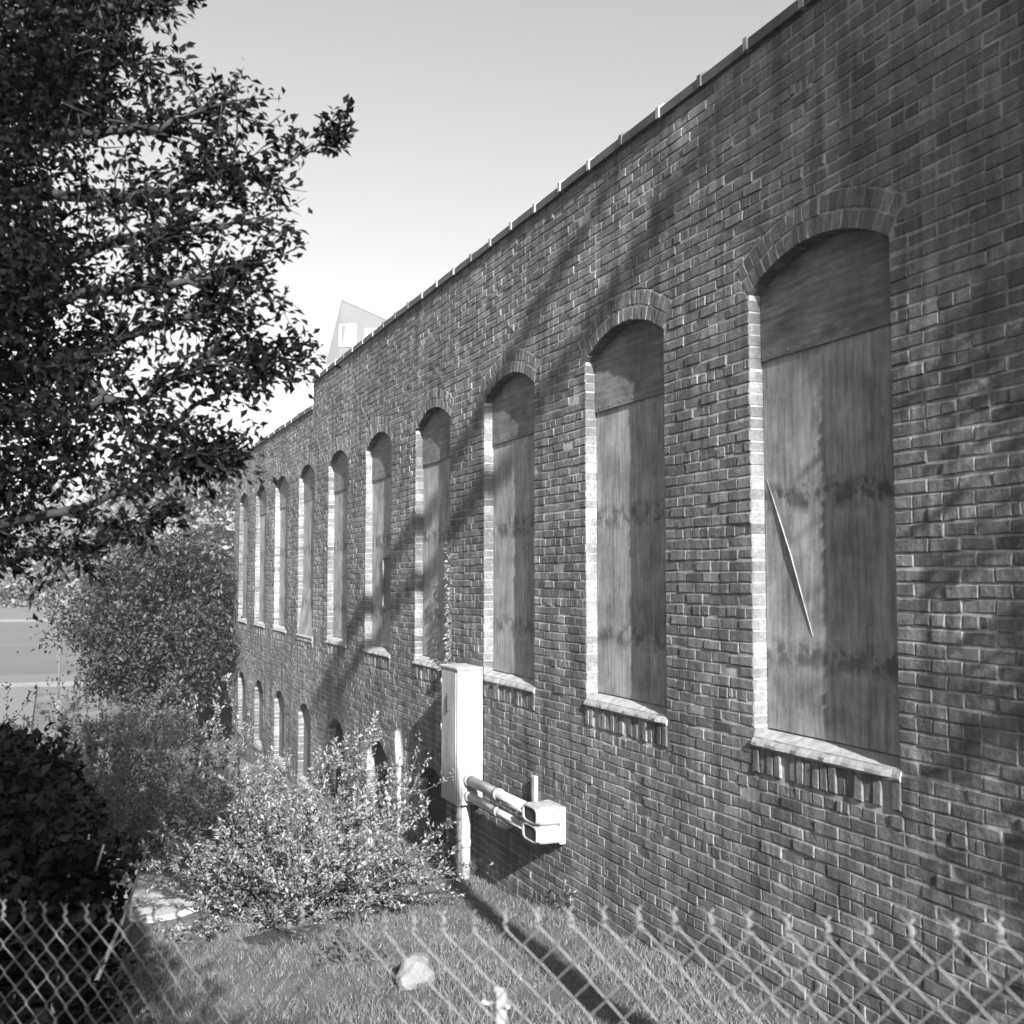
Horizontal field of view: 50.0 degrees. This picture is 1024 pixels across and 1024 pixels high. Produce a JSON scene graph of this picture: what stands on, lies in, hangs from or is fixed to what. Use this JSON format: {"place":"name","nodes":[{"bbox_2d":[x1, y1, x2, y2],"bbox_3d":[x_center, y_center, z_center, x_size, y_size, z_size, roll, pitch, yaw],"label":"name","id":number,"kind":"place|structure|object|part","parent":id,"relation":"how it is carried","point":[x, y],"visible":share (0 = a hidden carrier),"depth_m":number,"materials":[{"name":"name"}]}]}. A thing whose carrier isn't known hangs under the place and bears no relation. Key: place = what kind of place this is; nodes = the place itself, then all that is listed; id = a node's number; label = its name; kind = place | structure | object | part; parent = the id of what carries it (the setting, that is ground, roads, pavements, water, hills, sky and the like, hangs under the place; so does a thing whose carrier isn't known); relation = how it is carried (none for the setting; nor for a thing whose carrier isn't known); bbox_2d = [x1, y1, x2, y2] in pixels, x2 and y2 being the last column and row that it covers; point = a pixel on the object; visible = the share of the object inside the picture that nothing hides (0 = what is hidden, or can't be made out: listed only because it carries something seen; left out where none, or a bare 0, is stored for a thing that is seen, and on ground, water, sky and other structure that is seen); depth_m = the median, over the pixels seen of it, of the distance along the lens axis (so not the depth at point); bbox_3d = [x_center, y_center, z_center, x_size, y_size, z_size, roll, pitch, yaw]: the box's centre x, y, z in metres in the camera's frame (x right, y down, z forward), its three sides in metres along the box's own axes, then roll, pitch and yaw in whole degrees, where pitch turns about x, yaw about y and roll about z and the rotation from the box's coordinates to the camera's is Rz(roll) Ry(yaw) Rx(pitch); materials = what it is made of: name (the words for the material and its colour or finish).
{"place":"outdoors","nodes":[
{"label":"outdoors","id":0,"kind":"place"},
{"bbox_2d":[0,686,35,733],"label":"parking lot","id":1,"kind":"structure","parent":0,"point":[18,695],"depth_m":37.16,"materials":[{"name":"grey asphalt"}]},
{"bbox_2d":[0,621,93,674],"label":"road","id":2,"kind":"structure","parent":0,"point":[26,660],"depth_m":49.38,"materials":[{"name":"grey asphalt"}]},
{"bbox_2d":[0,643,77,645],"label":"road marking","id":3,"kind":"object","parent":2,"relation":"on","point":[30,644],"visible":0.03,"depth_m":51.42,"materials":[{"name":"paint"}]},
{"bbox_2d":[0,614,163,621],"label":"pavement","id":4,"kind":"structure","parent":0,"point":[14,618],"depth_m":60.28,"materials":[{"name":"grey concrete"}]},
{"bbox_2d":[0,673,232,686],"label":"pavement","id":5,"kind":"structure","parent":0,"point":[39,680],"depth_m":42.14,"materials":[{"name":"grey concrete"}]},
{"bbox_2d":[102,871,238,922],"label":"path","id":6,"kind":"structure","parent":0,"point":[164,906],"depth_m":10.11,"materials":[{"name":"concrete"}]},
{"bbox_2d":[0,0,795,566],"label":"sky","id":7,"kind":"structure","parent":0,"point":[468,114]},
{"bbox_2d":[0,578,845,1023],"bbox_3d":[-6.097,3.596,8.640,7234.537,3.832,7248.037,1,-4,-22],"label":"ground","id":8,"kind":"structure","parent":0,"point":[396,958],"depth_m":7.72,"materials":[{"name":"plant"}]},
{"bbox_2d":[0,859,28,950],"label":"dark hedge","id":9,"kind":"object","parent":8,"relation":"on","point":[10,914],"visible":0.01,"depth_m":7.21,"materials":[{"name":"black plant"}]},
{"bbox_2d":[1,565,58,605],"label":"tree","id":10,"kind":"object","parent":8,"relation":"on","point":[26,600],"visible":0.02,"depth_m":81.97,"materials":[{"name":"grey plant"}]},
{"bbox_2d":[4,483,67,546],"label":"tree","id":11,"kind":"object","parent":8,"relation":"on","point":[37,530],"visible":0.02,"depth_m":96.38,"materials":[{"name":"grey plant"}]},
{"bbox_2d":[0,531,73,607],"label":"tree","id":12,"kind":"object","parent":8,"relation":"on","point":[10,600],"visible":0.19,"depth_m":79.33,"materials":[{"name":"grey plant"}]},
{"bbox_2d":[54,639,61,722],"bbox_3d":[-14.093,5.232,34.106,0.232,2.600,0.232,1,-4,-22],"label":"lot pole","id":13,"kind":"object","parent":8,"relation":"on","point":[57,699],"visible":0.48,"depth_m":34.04,"materials":[{"name":"metal"}]},
{"bbox_2d":[0,533,116,608],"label":"tree","id":14,"kind":"object","parent":8,"relation":"on","point":[56,585],"visible":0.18,"depth_m":77.36,"materials":[{"name":"grey plant"}]},
{"bbox_2d":[0,474,119,545],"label":"tree","id":15,"kind":"object","parent":8,"relation":"on","point":[61,525],"visible":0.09,"depth_m":108.39,"materials":[{"name":"grey plant"}]},
{"bbox_2d":[0,720,147,1023],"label":"dark hedge","id":16,"kind":"object","parent":8,"relation":"on","point":[50,809],"visible":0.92,"depth_m":4.43,"materials":[{"name":"black plant"}]},
{"bbox_2d":[2,685,183,889],"bbox_3d":[-4.943,2.739,9.950,3.590,2.145,3.240,-1,-4,16],"label":"leafy shrub","id":17,"kind":"object","parent":8,"relation":"on","point":[110,757],"visible":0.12,"depth_m":10.50,"materials":[{"name":"grey plant"}]},
{"bbox_2d":[28,494,166,608],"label":"tree","id":18,"kind":"object","parent":8,"relation":"on","point":[91,534],"visible":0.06,"depth_m":73.68,"materials":[{"name":"grey plant"}]},
{"bbox_2d":[0,662,225,826],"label":"leafy shrub","id":19,"kind":"object","parent":8,"relation":"on","point":[154,715],"visible":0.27,"depth_m":15.15,"materials":[{"name":"grey plant"}]},
{"bbox_2d":[17,519,243,756],"bbox_3d":[-8.601,3.139,26.973,5.588,5.910,5.829,-2,-4,28],"label":"dense tree","id":20,"kind":"object","parent":8,"relation":"on","point":[124,635],"visible":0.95,"depth_m":25.93,"materials":[{"name":"grey plant"}]},
{"bbox_2d":[85,463,234,601],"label":"tree","id":21,"kind":"object","parent":8,"relation":"on","point":[120,500],"visible":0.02,"depth_m":68.52,"materials":[{"name":"grey plant"}]},
{"bbox_2d":[16,642,305,875],"bbox_3d":[-4.136,2.735,11.882,3.551,2.600,3.338,1,-4,-22],"label":"leafy shrub","id":22,"kind":"object","parent":8,"relation":"on","point":[167,813],"visible":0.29,"depth_m":11.99,"materials":[{"name":"grey plant"}]},
{"bbox_2d":[0,0,359,620],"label":"overhanging tree","id":23,"kind":"object","parent":8,"relation":"on","point":[51,81],"visible":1,"depth_m":4.24,"materials":[{"name":"grey plant"}]},
{"bbox_2d":[114,445,246,591],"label":"tree","id":24,"kind":"object","parent":8,"relation":"on","point":[218,520],"visible":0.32,"depth_m":60.72,"materials":[{"name":"grey plant"}]},
{"bbox_2d":[172,553,233,738],"bbox_3d":[-8.527,3.809,30.845,2.923,5.324,3.744,1,-4,-22],"label":"slim tree","id":25,"kind":"object","parent":8,"relation":"on","point":[211,712],"visible":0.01,"depth_m":30.69,"materials":[{"name":"grey plant"}]},
{"bbox_2d":[189,680,232,737],"bbox_3d":[-8.536,5.697,31.560,1.600,1.507,1.900,1,-4,-22],"label":"bush","id":26,"kind":"object","parent":8,"relation":"on","point":[225,716],"visible":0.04,"depth_m":30.82,"materials":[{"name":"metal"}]},
{"bbox_2d":[135,772,306,864],"bbox_3d":[-3.274,3.514,12.595,2.016,1.049,1.874,1,-4,-22],"label":"spreading shrub","id":27,"kind":"object","parent":8,"relation":"on","point":[272,790],"visible":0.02,"depth_m":12.65,"materials":[{"name":"grey plant"}]},
{"bbox_2d":[234,924,324,946],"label":"soil","id":28,"kind":"structure","parent":8,"relation":"on","point":[275,935],"depth_m":8.71,"materials":[{"name":"soil"}]},
{"bbox_2d":[98,684,493,943],"bbox_3d":[-1.887,2.723,9.735,3.435,2.397,3.514,1,-4,-22],"label":"spreading shrub","id":29,"kind":"object","parent":8,"relation":"on","point":[327,876],"visible":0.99,"depth_m":9.39,"materials":[{"name":"grey plant"}]},
{"bbox_2d":[233,879,400,910],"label":"soil","id":30,"kind":"structure","parent":8,"relation":"on","point":[314,902],"depth_m":10.61,"materials":[{"name":"soil"}]},
{"bbox_2d":[305,910,399,967],"bbox_3d":[-1.112,3.054,7.752,0.597,0.406,0.571,-1,-4,23],"label":"weed","id":31,"kind":"object","parent":8,"relation":"on","point":[350,945],"visible":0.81,"depth_m":7.80,"materials":[{"name":"grey plant"}]},
{"bbox_2d":[327,300,385,365],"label":"gabled house","id":32,"kind":"structure","parent":8,"relation":"on","point":[354,325],"depth_m":57.95,"materials":[{"name":"grey"}]},
{"bbox_2d":[339,324,356,346],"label":"window","id":33,"kind":"structure","parent":32,"relation":"in","point":[354,330],"depth_m":57.88,"materials":[{"name":"white wood"}]},
{"bbox_2d":[364,328,375,336],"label":"window","id":34,"kind":"structure","parent":32,"relation":"in","point":[366,329],"depth_m":57.89,"materials":[{"name":"white wood"}]},
{"bbox_2d":[342,895,455,914],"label":"soil","id":35,"kind":"structure","parent":8,"relation":"on","point":[382,907],"depth_m":9.92,"materials":[{"name":"soil"}]},
{"bbox_2d":[394,718,409,860],"bbox_3d":[-1.237,3.162,12.308,0.173,1.685,0.113,1,-4,-22],"label":"vent pipe","id":36,"kind":"object","parent":8,"relation":"on","point":[400,748],"visible":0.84,"depth_m":12.29,"materials":[{"name":"metal"}]},
{"bbox_2d":[396,952,434,989],"bbox_3d":[-0.634,2.997,7.156,0.271,0.228,0.216,1,-4,-22],"label":"boulder","id":37,"kind":"object","parent":8,"relation":"on","point":[412,978],"visible":0.83,"depth_m":7.08,"materials":[{"name":"white stone"}]},
{"bbox_2d":[0,898,1023,1023],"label":"chain link fence","id":38,"kind":"object","parent":8,"relation":"on","point":[501,1003],"visible":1,"depth_m":2.37,"materials":[{"name":"metal"}]},
{"bbox_2d":[562,879,580,910],"bbox_3d":[0.660,3.286,9.311,0.473,0.434,0.429,0,-3,2],"label":"weed","id":39,"kind":"object","parent":8,"relation":"on","point":[568,892],"visible":0.21,"depth_m":9.22,"materials":[{"name":"grey plant"}]},
{"bbox_2d":[231,0,1023,1023],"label":"brick building","id":40,"kind":"structure","parent":8,"relation":"on","point":[683,430],"depth_m":7.22,"materials":[{"name":"grey brick"}]},
{"bbox_2d":[237,677,244,736],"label":"basement window","id":41,"kind":"structure","parent":40,"relation":"in","point":[243,688],"depth_m":26.24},
{"bbox_2d":[237,495,247,629],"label":"window","id":42,"kind":"structure","parent":40,"relation":"in","point":[245,506],"depth_m":26.46,"materials":[{"name":"grey wood"}]},
{"bbox_2d":[253,685,262,751],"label":"basement window","id":43,"kind":"structure","parent":40,"relation":"in","point":[259,741],"depth_m":24.02,"materials":[{"name":"grey wood"}]},
{"bbox_2d":[253,487,265,634],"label":"window","id":44,"kind":"structure","parent":40,"relation":"in","point":[258,628],"depth_m":24.24,"materials":[{"name":"grey wood"}]},
{"bbox_2d":[273,693,283,769],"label":"basement window","id":45,"kind":"structure","parent":40,"relation":"in","point":[281,706],"depth_m":21.82,"materials":[{"name":"grey wood"}]},
{"bbox_2d":[273,478,287,640],"bbox_3d":[-4.532,0.916,21.804,0.195,3.251,1.324,1,-4,-22],"label":"window","id":46,"kind":"structure","parent":40,"relation":"in","point":[277,633],"depth_m":22.02,"materials":[{"name":"grey wood"}]},
{"bbox_2d":[296,706,310,789],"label":"basement window","id":47,"kind":"structure","parent":40,"relation":"in","point":[307,719],"depth_m":19.60,"materials":[{"name":"grey wood"}]},
{"bbox_2d":[296,466,314,648],"bbox_3d":[-3.623,0.784,19.609,0.197,3.251,1.324,1,-4,-22],"label":"window","id":48,"kind":"structure","parent":40,"relation":"in","point":[305,629],"depth_m":19.75,"materials":[{"name":"grey wood"}]},
{"bbox_2d":[325,452,347,657],"bbox_3d":[-2.712,0.653,17.416,0.195,3.251,1.324,1,-4,-22],"label":"window","id":49,"kind":"structure","parent":40,"relation":"in","point":[341,465],"depth_m":17.57,"materials":[{"name":"grey wood"}]},
{"bbox_2d":[335,722,343,800],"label":"basement window","id":50,"kind":"structure","parent":40,"relation":"in","point":[339,732],"depth_m":17.48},
{"bbox_2d":[363,433,391,669],"bbox_3d":[-1.802,0.521,15.222,0.196,3.251,1.324,1,-4,-22],"label":"window","id":51,"kind":"structure","parent":40,"relation":"in","point":[382,450],"depth_m":15.35,"materials":[{"name":"grey wood"}]},
{"bbox_2d":[375,742,387,819],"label":"basement window","id":52,"kind":"structure","parent":40,"relation":"in","point":[381,756],"depth_m":15.24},
{"bbox_2d":[412,408,450,683],"bbox_3d":[-0.890,0.390,13.028,0.194,3.251,1.324,1,-4,-22],"label":"window","id":53,"kind":"structure","parent":40,"relation":"in","point":[436,432],"depth_m":13.17,"materials":[{"name":"grey wood"}]},
{"bbox_2d":[428,769,446,845],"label":"basement window","id":54,"kind":"structure","parent":40,"relation":"in","point":[437,811],"depth_m":13.02,"materials":[{"name":"black glass"}]},
{"bbox_2d":[435,533,455,674],"bbox_3d":[-0.707,1.031,12.190,0.147,1.616,0.726,1,-4,-22],"label":"climbing vine","id":55,"kind":"object","parent":40,"relation":"attached to","point":[449,642],"visible":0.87,"depth_m":12.29,"materials":[{"name":"grey plant"}]},
{"bbox_2d":[440,663,565,879],"bbox_3d":[-0.158,2.680,10.524,0.328,2.260,2.472,1,-4,-22],"label":"utility cabinet","id":56,"kind":"object","parent":40,"relation":"attached to","point":[461,729],"visible":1,"depth_m":11.18,"materials":[{"name":"metal"}]},
{"bbox_3d":[-0.655,2.317,11.369,0.037,1.315,0.504,2,-4,-24],"label":"door","id":57,"kind":"part","parent":56,"relation":"part of","materials":[{"name":"metal"}]},
{"bbox_2d":[483,374,534,709],"bbox_3d":[0.019,0.258,10.834,0.196,3.251,1.324,1,-4,-22],"label":"window","id":58,"kind":"structure","parent":40,"relation":"in","point":[513,433],"depth_m":10.90,"materials":[{"name":"grey wood"}]},
{"bbox_2d":[584,321,667,746],"bbox_3d":[0.929,0.127,8.639,0.198,3.251,1.324,1,-4,-22],"label":"window","id":59,"kind":"structure","parent":40,"relation":"in","point":[631,536],"depth_m":8.67,"materials":[{"name":"grey wood"}]},
{"bbox_2d":[750,231,902,811],"bbox_3d":[1.840,-0.005,6.446,0.196,3.251,1.324,1,-4,-22],"label":"window","id":60,"kind":"structure","parent":40,"relation":"in","point":[831,589],"depth_m":6.43,"materials":[{"name":"grey wood"}]},
{"bbox_2d":[432,844,449,859],"bbox_3d":[-0.779,3.768,12.152,0.248,0.157,0.183,1,-4,-22],"label":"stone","id":61,"kind":"object","parent":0,"point":[445,849],"visible":0.59,"depth_m":12.08,"materials":[{"name":"grey stone"}]}
]}

